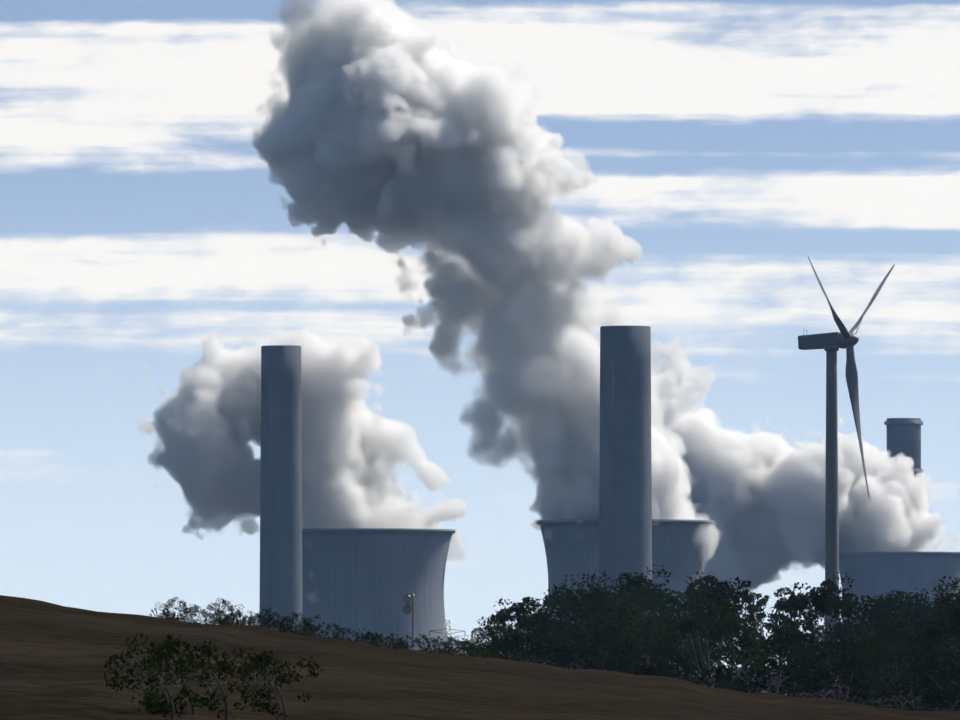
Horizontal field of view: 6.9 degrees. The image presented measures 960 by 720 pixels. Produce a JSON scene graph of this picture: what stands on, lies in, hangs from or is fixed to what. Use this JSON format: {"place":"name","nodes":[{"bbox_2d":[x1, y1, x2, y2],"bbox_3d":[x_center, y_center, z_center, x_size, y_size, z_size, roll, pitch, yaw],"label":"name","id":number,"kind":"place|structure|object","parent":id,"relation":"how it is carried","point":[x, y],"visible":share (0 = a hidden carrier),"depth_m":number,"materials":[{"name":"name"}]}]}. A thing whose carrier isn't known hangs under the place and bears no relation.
{"place":"outdoors","nodes":[
{"label":"outdoors","id":0,"kind":"place"},
{"bbox_2d":[0,595,959,719],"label":"hillside","id":1,"kind":"structure","parent":0,"point":[494,688],"depth_m":238.36,"materials":[{"name":"brown soil"}]},
{"bbox_2d":[103,640,200,719],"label":"bush","id":2,"kind":"object","parent":1,"relation":"on","point":[150,703],"visible":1,"depth_m":189.87,"materials":[{"name":"green plant"}]},
{"bbox_2d":[159,609,175,620],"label":"shrub","id":3,"kind":"object","parent":1,"relation":"on","point":[165,613],"visible":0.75,"depth_m":295.83,"materials":[{"name":"green plant"}]},
{"bbox_2d":[108,633,229,714],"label":"bush","id":4,"kind":"object","parent":1,"relation":"on","point":[167,673],"visible":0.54,"depth_m":199.84,"materials":[{"name":"green plant"}]},
{"bbox_2d":[155,596,192,619],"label":"shrub","id":5,"kind":"object","parent":1,"relation":"on","point":[171,603],"visible":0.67,"depth_m":316.62,"materials":[{"name":"green plant"}]},
{"bbox_2d":[176,607,196,621],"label":"shrub","id":6,"kind":"object","parent":1,"relation":"on","point":[177,619],"visible":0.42,"depth_m":309.00,"materials":[{"name":"green plant"}]},
{"bbox_2d":[181,616,191,623],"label":"shrub","id":7,"kind":"object","parent":1,"relation":"on","point":[182,619],"visible":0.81,"depth_m":286.52,"materials":[{"name":"green plant"}]},
{"bbox_2d":[177,607,197,622],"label":"shrub","id":8,"kind":"object","parent":1,"relation":"on","point":[188,615],"visible":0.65,"depth_m":295.07,"materials":[{"name":"green plant"}]},
{"bbox_2d":[181,604,210,623],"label":"shrub","id":9,"kind":"object","parent":1,"relation":"on","point":[195,620],"visible":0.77,"depth_m":306.80,"materials":[{"name":"green plant"}]},
{"bbox_2d":[193,607,223,624],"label":"shrub","id":10,"kind":"object","parent":1,"relation":"on","point":[205,617],"visible":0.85,"depth_m":303.33,"materials":[{"name":"green plant"}]},
{"bbox_2d":[162,639,258,719],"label":"bush","id":11,"kind":"object","parent":1,"relation":"on","point":[220,665],"visible":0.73,"depth_m":195.15,"materials":[{"name":"green plant"}]},
{"bbox_2d":[202,597,243,623],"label":"shrub","id":12,"kind":"object","parent":1,"relation":"on","point":[230,608],"visible":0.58,"depth_m":314.16,"materials":[{"name":"green plant"}]},
{"bbox_2d":[216,609,234,624],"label":"shrub","id":13,"kind":"object","parent":1,"relation":"on","point":[220,617],"visible":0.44,"depth_m":304.98,"materials":[{"name":"green plant"}]},
{"bbox_2d":[213,609,240,624],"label":"shrub","id":14,"kind":"object","parent":1,"relation":"on","point":[223,614],"visible":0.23,"depth_m":309.84,"materials":[{"name":"green plant"}]},
{"bbox_2d":[217,608,239,624],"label":"shrub","id":15,"kind":"object","parent":1,"relation":"on","point":[225,618],"visible":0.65,"depth_m":286.03,"materials":[{"name":"green plant"}]},
{"bbox_2d":[223,611,249,624],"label":"shrub","id":16,"kind":"object","parent":1,"relation":"on","point":[234,617],"visible":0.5,"depth_m":303.23,"materials":[{"name":"green plant"}]},
{"bbox_2d":[238,614,253,624],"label":"shrub","id":17,"kind":"object","parent":1,"relation":"on","point":[244,619],"visible":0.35,"depth_m":304.02,"materials":[{"name":"green plant"}]},
{"bbox_2d":[245,613,266,624],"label":"shrub","id":18,"kind":"object","parent":1,"relation":"on","point":[253,619],"visible":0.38,"depth_m":314.22,"materials":[{"name":"green plant"}]},
{"bbox_2d":[247,607,279,626],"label":"shrub","id":19,"kind":"object","parent":1,"relation":"on","point":[262,616],"visible":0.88,"depth_m":297.55,"materials":[{"name":"green plant"}]},
{"bbox_2d":[253,616,273,627],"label":"shrub","id":20,"kind":"object","parent":1,"relation":"on","point":[262,621],"visible":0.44,"depth_m":297.87,"materials":[{"name":"green plant"}]},
{"bbox_2d":[228,651,299,712],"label":"bush","id":21,"kind":"object","parent":1,"relation":"on","point":[263,693],"visible":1,"depth_m":180.31,"materials":[{"name":"green plant"}]},
{"bbox_2d":[259,613,279,626],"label":"shrub","id":22,"kind":"object","parent":1,"relation":"on","point":[269,620],"visible":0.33,"depth_m":304.43,"materials":[{"name":"green plant"}]},
{"bbox_2d":[222,649,322,719],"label":"bush","id":23,"kind":"object","parent":1,"relation":"on","point":[263,703],"visible":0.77,"depth_m":185.23,"materials":[{"name":"green plant"}]},
{"bbox_2d":[268,616,294,632],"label":"shrub","id":24,"kind":"object","parent":1,"relation":"on","point":[281,623],"visible":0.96,"depth_m":292.41,"materials":[{"name":"green plant"}]},
{"bbox_2d":[281,611,320,634],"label":"shrub","id":25,"kind":"object","parent":1,"relation":"on","point":[297,616],"visible":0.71,"depth_m":298.37,"materials":[{"name":"green plant"}]},
{"bbox_2d":[295,622,319,635],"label":"shrub","id":26,"kind":"object","parent":1,"relation":"on","point":[303,627],"visible":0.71,"depth_m":294.20,"materials":[{"name":"green plant"}]},
{"bbox_2d":[303,621,326,637],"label":"shrub","id":27,"kind":"object","parent":1,"relation":"on","point":[319,626],"visible":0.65,"depth_m":294.04,"materials":[{"name":"green plant"}]},
{"bbox_2d":[310,624,328,638],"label":"shrub","id":28,"kind":"object","parent":1,"relation":"on","point":[320,636],"visible":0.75,"depth_m":288.46,"materials":[{"name":"green plant"}]},
{"bbox_2d":[322,623,346,638],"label":"shrub","id":29,"kind":"object","parent":1,"relation":"on","point":[335,626],"visible":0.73,"depth_m":309.44,"materials":[{"name":"green plant"}]},
{"bbox_2d":[326,629,342,640],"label":"shrub","id":30,"kind":"object","parent":1,"relation":"on","point":[333,635],"visible":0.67,"depth_m":288.16,"materials":[{"name":"green plant"}]},
{"bbox_2d":[335,628,357,643],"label":"shrub","id":31,"kind":"object","parent":1,"relation":"on","point":[349,640],"visible":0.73,"depth_m":284.84,"materials":[{"name":"green plant"}]},
{"bbox_2d":[340,628,356,639],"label":"shrub","id":32,"kind":"object","parent":1,"relation":"on","point":[347,631],"visible":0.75,"depth_m":311.98,"materials":[{"name":"green plant"}]},
{"bbox_2d":[355,630,369,641],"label":"shrub","id":33,"kind":"object","parent":1,"relation":"on","point":[368,633],"visible":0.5,"depth_m":305.90,"materials":[{"name":"green plant"}]},
{"bbox_2d":[360,631,382,639],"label":"shrub","id":34,"kind":"object","parent":1,"relation":"on","point":[371,634],"visible":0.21,"depth_m":323.37,"materials":[{"name":"green plant"}]},
{"bbox_2d":[363,633,386,646],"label":"shrub","id":35,"kind":"object","parent":1,"relation":"on","point":[372,640],"visible":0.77,"depth_m":290.05,"materials":[{"name":"green plant"}]},
{"bbox_2d":[372,634,396,649],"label":"shrub","id":36,"kind":"object","parent":1,"relation":"on","point":[375,638],"visible":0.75,"depth_m":284.86,"materials":[{"name":"green plant"}]},
{"bbox_2d":[375,632,394,646],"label":"shrub","id":37,"kind":"object","parent":1,"relation":"on","point":[388,637],"visible":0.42,"depth_m":310.33,"materials":[{"name":"green plant"}]},
{"bbox_2d":[385,634,401,647],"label":"shrub","id":38,"kind":"object","parent":1,"relation":"on","point":[398,640],"visible":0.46,"depth_m":304.06,"materials":[{"name":"green plant"}]},
{"bbox_2d":[386,637,407,646],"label":"shrub","id":39,"kind":"object","parent":1,"relation":"on","point":[395,640],"visible":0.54,"depth_m":304.07,"materials":[{"name":"green plant"}]},
{"bbox_2d":[392,639,407,649],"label":"shrub","id":40,"kind":"object","parent":1,"relation":"on","point":[401,645],"visible":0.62,"depth_m":289.10,"materials":[{"name":"green plant"}]},
{"bbox_2d":[391,637,411,650],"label":"shrub","id":41,"kind":"object","parent":1,"relation":"on","point":[403,644],"visible":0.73,"depth_m":289.99,"materials":[{"name":"green plant"}]},
{"bbox_2d":[402,594,414,649],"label":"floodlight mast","id":42,"kind":"object","parent":1,"relation":"on","point":[407,608],"visible":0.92,"depth_m":520.16,"materials":[{"name":"silver metal"}]},
{"bbox_2d":[407,633,434,650],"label":"shrub","id":43,"kind":"object","parent":1,"relation":"on","point":[421,635],"visible":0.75,"depth_m":306.83,"materials":[{"name":"green plant"}]},
{"bbox_2d":[424,641,443,653],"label":"shrub","id":44,"kind":"object","parent":1,"relation":"on","point":[433,647],"visible":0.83,"depth_m":284.94,"materials":[{"name":"green plant"}]},
{"bbox_2d":[421,636,448,652],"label":"shrub","id":45,"kind":"object","parent":1,"relation":"on","point":[433,643],"visible":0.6,"depth_m":305.05,"materials":[{"name":"green plant"}]},
{"bbox_2d":[433,636,460,652],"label":"shrub","id":46,"kind":"object","parent":1,"relation":"on","point":[453,640],"visible":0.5,"depth_m":296.91,"materials":[{"name":"green plant"}]},
{"bbox_2d":[440,637,467,653],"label":"shrub","id":47,"kind":"object","parent":1,"relation":"on","point":[456,643],"visible":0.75,"depth_m":295.57,"materials":[{"name":"green plant"}]},
{"bbox_2d":[449,644,462,655],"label":"shrub","id":48,"kind":"object","parent":1,"relation":"on","point":[458,653],"visible":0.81,"depth_m":287.55,"materials":[{"name":"green plant"}]},
{"bbox_2d":[461,647,476,656],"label":"shrub","id":49,"kind":"object","parent":1,"relation":"on","point":[470,651],"visible":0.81,"depth_m":290.18,"materials":[{"name":"green plant"}]},
{"bbox_2d":[463,636,492,653],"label":"shrub","id":50,"kind":"object","parent":1,"relation":"on","point":[477,640],"visible":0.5,"depth_m":316.41,"materials":[{"name":"green plant"}]},
{"bbox_2d":[469,645,486,658],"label":"shrub","id":51,"kind":"object","parent":1,"relation":"on","point":[478,652],"visible":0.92,"depth_m":285.90,"materials":[{"name":"green plant"}]},
{"bbox_2d":[472,642,498,656],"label":"shrub","id":52,"kind":"object","parent":1,"relation":"on","point":[486,648],"visible":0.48,"depth_m":301.56,"materials":[{"name":"green plant"}]},
{"bbox_2d":[477,644,497,657],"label":"shrub","id":53,"kind":"object","parent":1,"relation":"on","point":[488,647],"visible":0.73,"depth_m":297.93,"materials":[{"name":"green plant"}]},
{"bbox_2d":[483,651,496,659],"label":"shrub","id":54,"kind":"object","parent":1,"relation":"on","point":[490,655],"visible":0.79,"depth_m":285.64,"materials":[{"name":"green plant"}]},
{"bbox_2d":[498,644,518,658],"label":"shrub","id":55,"kind":"object","parent":1,"relation":"on","point":[506,652],"visible":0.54,"depth_m":306.29,"materials":[{"name":"green plant"}]},
{"bbox_2d":[499,641,529,659],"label":"shrub","id":56,"kind":"object","parent":1,"relation":"on","point":[515,644],"visible":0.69,"depth_m":304.73,"materials":[{"name":"green plant"}]},
{"bbox_2d":[513,650,529,661],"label":"shrub","id":57,"kind":"object","parent":1,"relation":"on","point":[525,656],"visible":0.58,"depth_m":292.47,"materials":[{"name":"green plant"}]},
{"bbox_2d":[0,0,959,719],"label":"sky","id":58,"kind":"structure","parent":0,"point":[446,206],"materials":[{"name":"blue"}]},
{"bbox_2d":[690,668,959,715],"bbox_3d":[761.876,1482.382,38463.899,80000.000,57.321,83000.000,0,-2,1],"label":"ground","id":59,"kind":"structure","parent":0,"point":[949,712],"depth_m":732.56,"materials":[{"name":"green soil"}]},
{"bbox_2d":[259,345,301,630],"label":"chimney","id":60,"kind":"object","parent":59,"relation":"on","point":[285,468],"visible":0.79,"depth_m":3143.52,"materials":[{"name":"concrete"}]},
{"bbox_2d":[302,528,454,650],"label":"cooling tower","id":61,"kind":"structure","parent":59,"relation":"on","point":[358,609],"depth_m":3371.61,"materials":[{"name":"concrete"}]},
{"bbox_2d":[458,616,533,658],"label":"tree","id":62,"kind":"object","parent":59,"relation":"on","point":[480,635],"visible":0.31,"depth_m":639.24,"materials":[{"name":"green plant"}]},
{"bbox_2d":[476,596,562,665],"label":"tree","id":63,"kind":"object","parent":59,"relation":"on","point":[518,608],"visible":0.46,"depth_m":659.47,"materials":[{"name":"green plant"}]},
{"bbox_2d":[481,618,597,669],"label":"tree","id":64,"kind":"object","parent":59,"relation":"on","point":[538,644],"visible":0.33,"depth_m":559.09,"materials":[{"name":"green plant"}]},
{"bbox_2d":[496,599,593,668],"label":"tree","id":65,"kind":"object","parent":59,"relation":"on","point":[544,630],"visible":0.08,"depth_m":699.14,"materials":[{"name":"green plant"}]},
{"bbox_2d":[519,573,639,667],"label":"tree","id":66,"kind":"object","parent":59,"relation":"on","point":[569,592],"visible":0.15,"depth_m":720.47,"materials":[{"name":"green plant"}]},
{"bbox_2d":[410,620,763,691],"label":"power pylon","id":67,"kind":"object","parent":59,"relation":"on","point":[450,629],"visible":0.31,"depth_m":900.22,"materials":[{"name":"silver metal"}]},
{"bbox_2d":[536,601,664,675],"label":"tree","id":68,"kind":"object","parent":59,"relation":"on","point":[610,632],"visible":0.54,"depth_m":558.87,"materials":[{"name":"green plant"}]},
{"bbox_2d":[545,570,656,671],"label":"tree","id":69,"kind":"object","parent":59,"relation":"on","point":[588,600],"visible":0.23,"depth_m":689.91,"materials":[{"name":"green plant"}]},
{"bbox_2d":[599,326,651,662],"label":"chimney","id":70,"kind":"object","parent":59,"relation":"on","point":[624,541],"visible":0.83,"depth_m":3039.51,"materials":[{"name":"concrete"}]},
{"bbox_2d":[572,571,678,662],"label":"tree","id":71,"kind":"object","parent":59,"relation":"on","point":[637,583],"visible":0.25,"depth_m":739.37,"materials":[{"name":"green plant"}]},
{"bbox_2d":[538,519,714,676],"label":"cooling tower","id":72,"kind":"structure","parent":59,"relation":"on","point":[681,578],"depth_m":3274.39,"materials":[{"name":"concrete"}]},
{"bbox_2d":[582,597,716,685],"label":"tree","id":73,"kind":"object","parent":59,"relation":"on","point":[625,622],"visible":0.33,"depth_m":569.95,"materials":[{"name":"green plant"}]},
{"bbox_2d":[592,565,720,683],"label":"tree","id":74,"kind":"object","parent":59,"relation":"on","point":[664,609],"visible":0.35,"depth_m":698.42,"materials":[{"name":"green plant"}]},
{"bbox_2d":[650,571,740,678],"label":"tree","id":75,"kind":"object","parent":59,"relation":"on","point":[692,584],"visible":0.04,"depth_m":758.32,"materials":[{"name":"green plant"}]},
{"bbox_2d":[652,598,769,692],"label":"tree","id":76,"kind":"object","parent":59,"relation":"on","point":[718,627],"visible":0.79,"depth_m":559.02,"materials":[{"name":"green plant"}]},
{"bbox_2d":[672,574,767,683],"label":"tree","id":77,"kind":"object","parent":59,"relation":"on","point":[729,590],"visible":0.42,"depth_m":719.38,"materials":[{"name":"green plant"}]},
{"bbox_2d":[723,580,765,687],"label":"tree","id":78,"kind":"object","parent":59,"relation":"on","point":[747,591],"visible":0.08,"depth_m":779.64,"materials":[{"name":"green plant"}]},
{"bbox_2d":[742,593,779,692],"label":"tree","id":79,"kind":"object","parent":59,"relation":"on","point":[758,621],"visible":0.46,"depth_m":700.15,"materials":[{"name":"green plant"}]},
{"bbox_2d":[765,587,792,694],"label":"tree","id":80,"kind":"object","parent":59,"relation":"on","point":[783,600],"visible":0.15,"depth_m":759.40,"materials":[{"name":"green plant"}]},
{"bbox_2d":[715,613,846,698],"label":"tree","id":81,"kind":"object","parent":59,"relation":"on","point":[780,643],"visible":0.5,"depth_m":568.29,"materials":[{"name":"green plant"}]},
{"bbox_2d":[778,590,808,696],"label":"tree","id":82,"kind":"object","parent":59,"relation":"on","point":[791,593],"visible":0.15,"depth_m":719.94,"materials":[{"name":"green plant"}]},
{"bbox_2d":[767,579,873,695],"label":"tree","id":83,"kind":"object","parent":59,"relation":"on","point":[826,606],"visible":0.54,"depth_m":688.79,"materials":[{"name":"green plant"}]},
{"bbox_2d":[788,572,896,698],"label":"tree","id":84,"kind":"object","parent":59,"relation":"on","point":[870,602],"visible":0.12,"depth_m":737.86,"materials":[{"name":"green plant"}]},
{"bbox_2d":[784,614,906,707],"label":"tree","id":85,"kind":"object","parent":59,"relation":"on","point":[865,684],"visible":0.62,"depth_m":557.97,"materials":[{"name":"green plant"}]},
{"bbox_2d":[798,255,894,680],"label":"wind turbine","id":86,"kind":"object","parent":59,"relation":"on","point":[825,341],"visible":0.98,"depth_m":1497.56,"materials":[{"name":"paint"}]},
{"bbox_2d":[822,599,928,699],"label":"tree","id":87,"kind":"object","parent":59,"relation":"on","point":[871,617],"visible":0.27,"depth_m":699.27,"materials":[{"name":"green plant"}]},
{"bbox_2d":[858,590,934,698],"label":"tree","id":88,"kind":"object","parent":59,"relation":"on","point":[889,596],"visible":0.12,"depth_m":758.74,"materials":[{"name":"green plant"}]},
{"bbox_2d":[834,618,959,710],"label":"tree","id":89,"kind":"object","parent":59,"relation":"on","point":[895,676],"visible":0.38,"depth_m":568.74,"materials":[{"name":"green plant"}]},
{"bbox_2d":[839,552,959,666],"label":"cooling tower","id":90,"kind":"structure","parent":59,"relation":"on","point":[898,576],"depth_m":4167.48,"materials":[{"name":"concrete"}]},
{"bbox_2d":[884,418,922,489],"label":"chimney","id":91,"kind":"object","parent":59,"relation":"on","point":[906,437],"visible":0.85,"depth_m":4687.20,"materials":[{"name":"concrete"}]},
{"bbox_2d":[875,588,957,699],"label":"tree","id":92,"kind":"object","parent":59,"relation":"on","point":[916,594],"depth_m":719.44,"materials":[{"name":"green plant"}]},
{"bbox_2d":[881,576,959,680],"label":"tree","id":93,"kind":"object","parent":59,"relation":"on","point":[905,624],"visible":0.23,"depth_m":697.59,"materials":[{"name":"green plant"}]},
{"bbox_2d":[904,599,959,711],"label":"tree","id":94,"kind":"object","parent":59,"relation":"on","point":[940,630],"visible":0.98,"depth_m":558.51,"materials":[{"name":"green plant"}]},
{"bbox_2d":[904,576,959,699],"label":"tree","id":95,"kind":"object","parent":59,"relation":"on","point":[939,604],"visible":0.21,"depth_m":679.39,"materials":[{"name":"green plant"}]}
]}

